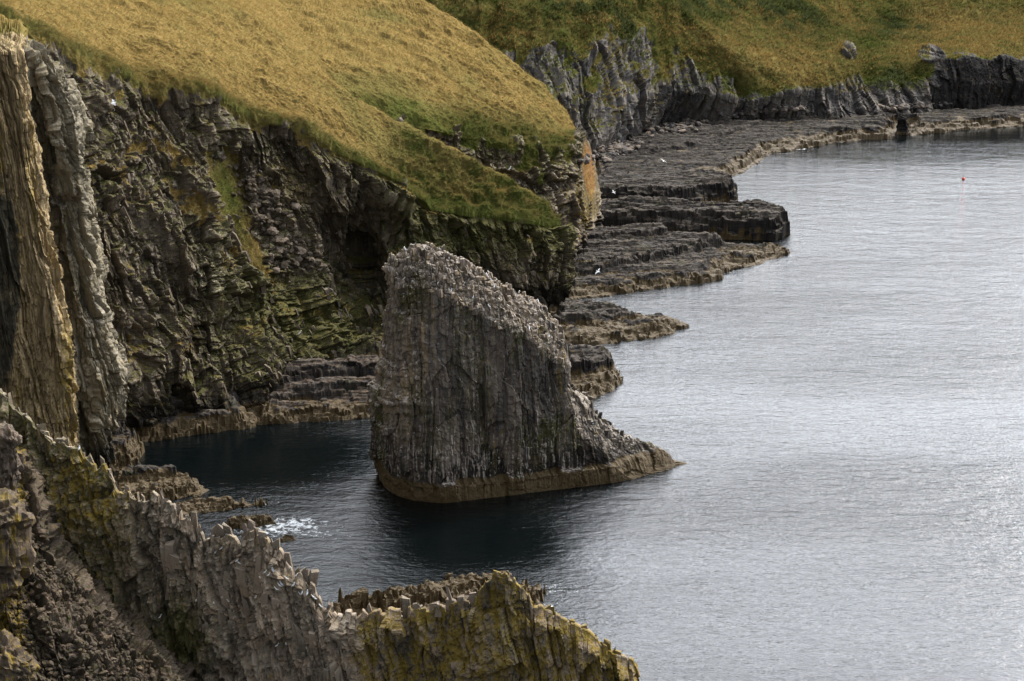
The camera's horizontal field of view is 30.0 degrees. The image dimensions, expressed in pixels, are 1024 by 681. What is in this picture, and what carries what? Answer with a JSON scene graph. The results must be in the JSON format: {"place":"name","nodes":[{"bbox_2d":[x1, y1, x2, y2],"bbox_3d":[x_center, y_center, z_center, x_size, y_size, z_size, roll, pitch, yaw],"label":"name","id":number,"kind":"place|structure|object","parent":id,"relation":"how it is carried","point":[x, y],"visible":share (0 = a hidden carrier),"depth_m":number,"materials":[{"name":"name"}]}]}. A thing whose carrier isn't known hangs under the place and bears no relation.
{"place":"outdoors","nodes":[
{"label":"outdoors","id":0,"kind":"place"},
{"bbox_2d":[0,14,132,473],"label":"cliff buttress","id":1,"kind":"structure","parent":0,"point":[65,370],"depth_m":216.41,"materials":[{"name":"grey stone"}]},
{"bbox_2d":[0,445,197,680],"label":"gully terrain","id":2,"kind":"structure","parent":0,"point":[56,549],"depth_m":160.45,"materials":[{"name":"grey stone"}]},
{"bbox_2d":[0,420,23,492],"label":"boulder","id":3,"kind":"object","parent":2,"relation":"on","point":[11,463],"visible":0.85,"depth_m":160.38,"materials":[{"name":"grey stone"}]},
{"bbox_2d":[0,487,35,600],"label":"boulder","id":4,"kind":"object","parent":2,"relation":"on","point":[17,550],"visible":1,"depth_m":155.81,"materials":[{"name":"stone"}]},
{"bbox_2d":[0,628,39,680],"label":"boulder","id":5,"kind":"object","parent":2,"relation":"on","point":[18,662],"visible":1,"depth_m":150.99,"materials":[{"name":"grey stone"}]},
{"bbox_2d":[0,0,577,431],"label":"cliff headland","id":6,"kind":"structure","parent":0,"point":[362,210],"depth_m":263.12,"materials":[{"name":"grey stone"}]},
{"bbox_2d":[135,391,257,441],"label":"rock ledge","id":7,"kind":"object","parent":6,"relation":"on","point":[235,416],"visible":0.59,"depth_m":246.30,"materials":[{"name":"stone"}]},
{"bbox_2d":[213,144,326,282],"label":"scree","id":8,"kind":"structure","parent":6,"relation":"on","point":[263,201],"depth_m":265.74,"materials":[{"name":"grey stone"}]},
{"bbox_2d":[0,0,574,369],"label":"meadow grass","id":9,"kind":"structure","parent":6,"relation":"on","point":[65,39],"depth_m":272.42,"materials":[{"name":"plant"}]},
{"bbox_2d":[257,354,378,424],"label":"rock ledge","id":10,"kind":"object","parent":6,"relation":"on","point":[316,389],"visible":0.67,"depth_m":255.02,"materials":[{"name":"grey stone"}]},
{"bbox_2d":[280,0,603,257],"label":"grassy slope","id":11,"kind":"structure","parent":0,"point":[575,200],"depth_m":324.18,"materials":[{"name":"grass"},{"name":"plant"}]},
{"bbox_2d":[113,126,1023,680],"bbox_3d":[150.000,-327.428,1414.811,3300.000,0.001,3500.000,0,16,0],"label":"sea water","id":12,"kind":"structure","parent":0,"point":[829,408],"depth_m":231.79,"materials":[{"name":"grey liquid"}]},
{"bbox_2d":[112,418,144,470],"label":"rock block","id":13,"kind":"object","parent":12,"relation":"in","point":[128,445],"visible":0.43,"depth_m":234.47,"materials":[{"name":"brown stone"}]},
{"bbox_2d":[114,462,208,500],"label":"rock reef","id":14,"kind":"object","parent":12,"relation":"in","point":[146,481],"visible":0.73,"depth_m":224.96},
{"bbox_2d":[175,496,267,514],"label":"rock reef","id":15,"kind":"object","parent":12,"relation":"in","point":[213,504],"visible":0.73,"depth_m":220.00},
{"bbox_2d":[227,514,275,528],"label":"rock reef","id":16,"kind":"object","parent":12,"relation":"in","point":[234,522],"visible":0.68,"depth_m":214.68},
{"bbox_2d":[280,534,295,541],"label":"rock reef","id":17,"kind":"object","parent":12,"relation":"in","point":[286,537],"visible":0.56,"depth_m":210.88},
{"bbox_2d":[0,388,639,680],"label":"rock ridge","id":18,"kind":"object","parent":12,"relation":"in","point":[152,559],"visible":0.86,"depth_m":163.95,"materials":[{"name":"grey stone"}]},
{"bbox_2d":[333,570,546,616],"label":"rock reef","id":19,"kind":"object","parent":12,"relation":"in","point":[427,593],"visible":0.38,"depth_m":191.30},
{"bbox_2d":[367,242,686,502],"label":"sea stack","id":20,"kind":"object","parent":12,"relation":"in","point":[477,397],"visible":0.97,"depth_m":221.65,"materials":[{"name":"grey stone"}]},
{"bbox_2d":[567,343,622,398],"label":"rock block","id":21,"kind":"object","parent":12,"relation":"in","point":[594,373],"visible":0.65,"depth_m":264.52,"materials":[{"name":"grey stone"}]},
{"bbox_2d":[548,298,688,344],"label":"rock reef","id":22,"kind":"object","parent":12,"relation":"in","point":[589,322],"visible":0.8,"depth_m":290.68},
{"bbox_2d":[597,169,737,202],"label":"rock ledge","id":23,"kind":"object","parent":12,"relation":"in","point":[702,185],"visible":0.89,"depth_m":380.60,"materials":[{"name":"grey stone"}]},
{"bbox_2d":[569,222,789,299],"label":"rock ledge","id":24,"kind":"object","parent":12,"relation":"in","point":[628,258],"visible":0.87,"depth_m":328.07,"materials":[{"name":"grey stone"}]},
{"bbox_2d":[600,194,789,240],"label":"rock ledge","id":25,"kind":"object","parent":12,"relation":"in","point":[755,219],"visible":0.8,"depth_m":353.06,"materials":[{"name":"grey stone"}]},
{"bbox_2d":[427,0,1023,160],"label":"hills","id":26,"kind":"structure","parent":0,"point":[972,81],"depth_m":456.67,"materials":[{"name":"grass"},{"name":"rock"}]},
{"bbox_2d":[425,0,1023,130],"bbox_3d":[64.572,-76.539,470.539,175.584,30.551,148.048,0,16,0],"label":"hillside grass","id":27,"kind":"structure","parent":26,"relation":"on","point":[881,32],"depth_m":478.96,"materials":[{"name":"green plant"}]},
{"bbox_2d":[595,104,1023,176],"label":"shore platform","id":28,"kind":"structure","parent":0,"point":[732,147],"depth_m":442.77,"materials":[{"name":"grey stone"}]},
{"bbox_2d":[577,101,952,165],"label":"rubble","id":29,"kind":"object","parent":28,"relation":"on","point":[605,153],"visible":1,"depth_m":443.31,"materials":[{"name":"grey stone"}]},
{"bbox_2d":[896,115,907,134],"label":"boulder","id":30,"kind":"object","parent":28,"relation":"on","point":[902,126],"visible":0.94,"depth_m":455.67,"materials":[{"name":"black stone"}]}
]}

